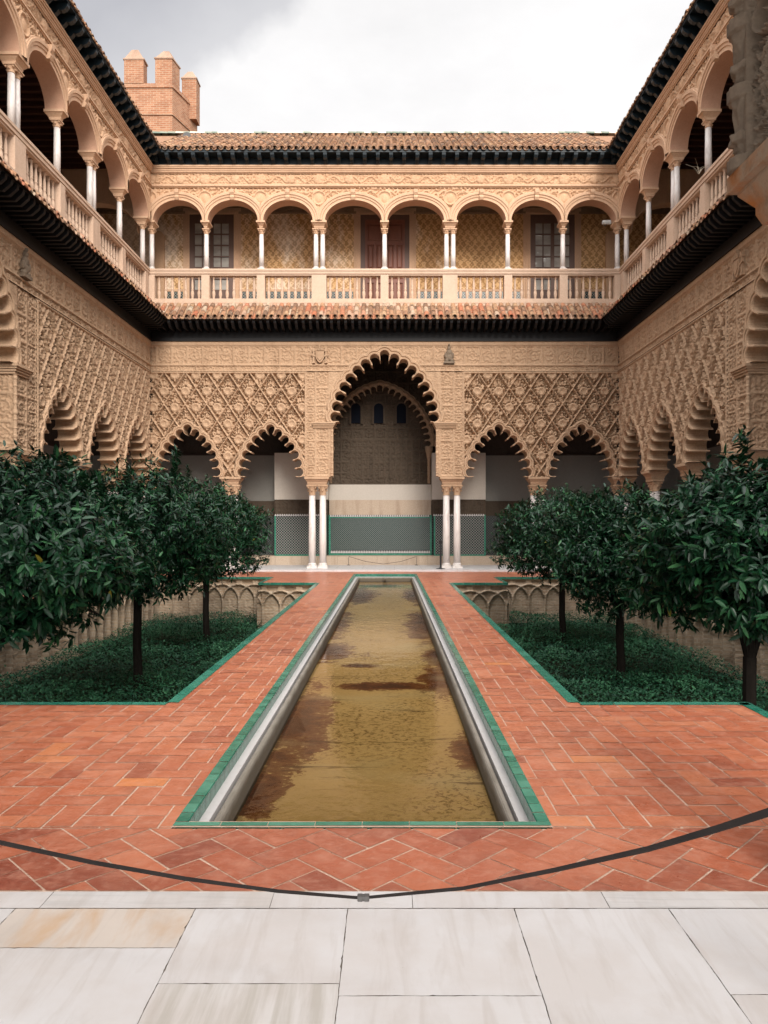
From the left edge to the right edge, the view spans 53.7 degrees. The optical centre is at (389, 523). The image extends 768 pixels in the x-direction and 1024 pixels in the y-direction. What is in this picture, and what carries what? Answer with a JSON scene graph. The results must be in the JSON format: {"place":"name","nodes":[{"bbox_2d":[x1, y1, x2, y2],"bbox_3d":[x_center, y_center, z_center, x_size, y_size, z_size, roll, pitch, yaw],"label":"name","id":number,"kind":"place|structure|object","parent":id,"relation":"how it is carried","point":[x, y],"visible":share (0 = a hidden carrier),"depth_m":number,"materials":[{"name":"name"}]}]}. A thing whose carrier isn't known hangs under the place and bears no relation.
{"place":"outdoors","nodes":[
{"label":"outdoors","id":0,"kind":"place"},
{"bbox_2d":[0,623,254,892],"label":"soil","id":1,"kind":"structure","parent":0,"point":[111,661],"depth_m":14.31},
{"bbox_2d":[0,439,166,653],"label":"orange tree","id":2,"kind":"object","parent":1,"relation":"on","point":[79,558],"visible":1,"depth_m":7.12,"materials":[{"name":"green plant"}]},
{"bbox_2d":[0,607,264,701],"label":"ground cover","id":3,"kind":"object","parent":1,"relation":"on","point":[188,625],"visible":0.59,"depth_m":13.95,"materials":[{"name":"green plant"}]},
{"bbox_2d":[46,444,254,696],"bbox_3d":[-3.971,0.729,12.271,3.422,4.107,3.290,0,0,0],"label":"orange tree","id":4,"kind":"object","parent":1,"relation":"on","point":[178,536],"visible":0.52,"depth_m":11.97,"materials":[{"name":"green plant"}]},
{"bbox_2d":[0,577,318,828],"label":"retaining wall","id":5,"kind":"structure","parent":1,"relation":"on","point":[267,603],"depth_m":19.26,"materials":[{"name":"beige stone"}]},
{"bbox_2d":[142,464,275,648],"bbox_3d":[-4.185,0.723,16.961,3.340,4.120,3.193,0,0,0],"label":"orange tree","id":6,"kind":"object","parent":1,"relation":"on","point":[250,541],"visible":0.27,"depth_m":16.56,"materials":[{"name":"green plant"}]},
{"bbox_2d":[123,50,200,131],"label":"brick tower","id":7,"kind":"structure","parent":0,"point":[163,102],"depth_m":34.01,"materials":[{"name":"brick"}]},
{"bbox_2d":[73,0,692,131],"label":"sky","id":8,"kind":"structure","parent":0,"point":[258,65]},
{"bbox_2d":[0,565,767,1023],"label":"marble floor","id":9,"kind":"structure","parent":0,"point":[96,957],"depth_m":2.63,"materials":[{"name":"white stone"}]},
{"bbox_2d":[0,0,166,573],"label":"palace wing","id":10,"kind":"structure","parent":9,"relation":"on","point":[75,298],"depth_m":18.82,"materials":[{"name":"beige stone"}]},
{"bbox_2d":[348,556,416,564],"bbox_3d":[-0.251,1.283,26.550,2.500,0.314,0.114,0,0,0],"label":"cord barrier","id":11,"kind":"object","parent":9,"relation":"on","point":[380,563],"visible":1,"depth_m":26.54,"materials":[{"name":"fabric"}]},
{"bbox_2d":[0,808,767,901],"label":"belt barrier","id":12,"kind":"object","parent":9,"relation":"on","point":[721,827],"visible":1,"depth_m":2.48,"materials":[{"name":"fabric"}]},
{"bbox_2d":[0,565,767,1023],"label":"floor joints","id":13,"kind":"object","parent":9,"relation":"on","point":[340,971],"visible":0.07,"depth_m":2.98,"materials":[{"name":"grey"}]},
{"bbox_2d":[92,131,685,567],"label":"palace wing","id":14,"kind":"structure","parent":9,"relation":"on","point":[382,347],"depth_m":24.69,"materials":[{"name":"beige stone"}]},
{"bbox_2d":[183,208,240,298],"bbox_3d":[-6.270,-9.140,26.755,2.040,4.000,0.090,0,0,0],"label":"door","id":15,"kind":"structure","parent":14,"relation":"in","point":[225,234],"depth_m":26.74,"materials":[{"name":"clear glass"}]},
{"bbox_2d":[349,401,362,423],"bbox_3d":[-1.227,-4.040,27.463,0.520,0.840,0.045,0,0,0],"label":"window","id":16,"kind":"structure","parent":14,"relation":"in","point":[356,410],"depth_m":27.47,"materials":[{"name":"blue glass"}]},
{"bbox_2d":[371,401,385,423],"bbox_3d":[-0.403,-4.040,27.463,0.520,0.840,0.045,0,0,0],"label":"window","id":17,"kind":"structure","parent":14,"relation":"in","point":[378,410],"depth_m":27.47,"materials":[{"name":"blue glass"}]},
{"bbox_2d":[354,208,415,298],"bbox_3d":[-0.170,-9.140,26.755,2.200,4.000,0.090,0,0,0],"label":"door","id":18,"kind":"structure","parent":14,"relation":"in","point":[401,235],"depth_m":26.74,"materials":[{"name":"brown wood"}]},
{"bbox_2d":[394,401,408,423],"bbox_3d":[0.420,-4.040,27.463,0.520,0.840,0.045,0,0,0],"label":"window","id":19,"kind":"structure","parent":14,"relation":"in","point":[401,409],"depth_m":27.47,"materials":[{"name":"blue glass"}]},
{"bbox_2d":[523,208,580,298],"bbox_3d":[5.730,-9.140,26.755,2.040,4.000,0.090,0,0,0],"label":"door","id":20,"kind":"structure","parent":14,"relation":"in","point":[541,236],"depth_m":26.74,"materials":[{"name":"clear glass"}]},
{"bbox_2d":[602,220,610,225],"bbox_3d":[6.970,-9.700,24.490,0.270,0.120,0.260,0,0,0],"label":"floodlight","id":21,"kind":"object","parent":14,"relation":"attached to","point":[606,222],"visible":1,"depth_m":24.37,"materials":[{"name":"grey metal"}]},
{"bbox_2d":[436,540,444,568],"bbox_3d":[1.630,0.975,24.320,0.300,0.930,0.300,0,0,0],"label":"stanchion","id":22,"kind":"object","parent":9,"relation":"on","point":[440,542],"visible":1,"depth_m":24.29,"materials":[{"name":"black metal"}]},
{"bbox_2d":[601,0,767,516],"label":"palace wing","id":23,"kind":"structure","parent":9,"relation":"on","point":[691,301],"depth_m":19.07,"materials":[{"name":"beige stone"}]},
{"bbox_2d":[727,0,767,224],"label":"palace wing","id":24,"kind":"structure","parent":9,"relation":"on","point":[747,104],"depth_m":3.23,"materials":[{"name":"beige stone"}]},
{"bbox_2d":[0,572,767,891],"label":"brick paving","id":25,"kind":"structure","parent":0,"point":[622,808],"depth_m":5.17,"materials":[{"name":"brick"}]},
{"bbox_2d":[171,574,553,828],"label":"pool","id":26,"kind":"structure","parent":25,"relation":"in","point":[368,722],"depth_m":5.79,"materials":[{"name":"brown tile"}]},
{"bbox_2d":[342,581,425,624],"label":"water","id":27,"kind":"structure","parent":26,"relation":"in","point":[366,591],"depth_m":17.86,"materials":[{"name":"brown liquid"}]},
{"bbox_2d":[0,828,767,890],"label":"brick border paving","id":28,"kind":"structure","parent":0,"point":[680,875],"depth_m":3.40,"materials":[{"name":"brick"}]},
{"bbox_2d":[250,574,550,828],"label":"ground","id":29,"kind":"structure","parent":0,"point":[473,702],"depth_m":11.71,"materials":[{"name":"brick"}]},
{"bbox_2d":[509,623,767,892],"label":"soil","id":30,"kind":"structure","parent":0,"point":[639,686],"depth_m":14.41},
{"bbox_2d":[483,482,625,647],"bbox_3d":[3.860,0.926,17.030,3.379,3.714,3.308,0,0,0],"label":"orange tree","id":31,"kind":"object","parent":30,"relation":"on","point":[523,534],"visible":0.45,"depth_m":16.80,"materials":[{"name":"green plant"}]},
{"bbox_2d":[537,478,665,685],"bbox_3d":[3.985,0.994,13.148,2.745,3.577,2.960,0,0,0],"label":"orange tree","id":32,"kind":"object","parent":30,"relation":"on","point":[598,550],"visible":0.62,"depth_m":12.81,"materials":[{"name":"green plant"}]},
{"bbox_2d":[449,577,767,828],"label":"retaining wall","id":33,"kind":"structure","parent":30,"relation":"on","point":[494,603],"depth_m":17.62,"materials":[{"name":"beige stone"}]},
{"bbox_2d":[496,608,767,711],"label":"ground cover","id":34,"kind":"object","parent":30,"relation":"on","point":[644,640],"visible":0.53,"depth_m":13.90,"materials":[{"name":"green plant"}]},
{"bbox_2d":[611,424,767,705],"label":"orange tree","id":35,"kind":"object","parent":30,"relation":"on","point":[699,547],"visible":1,"depth_m":7.38,"materials":[{"name":"green plant"}]}
]}

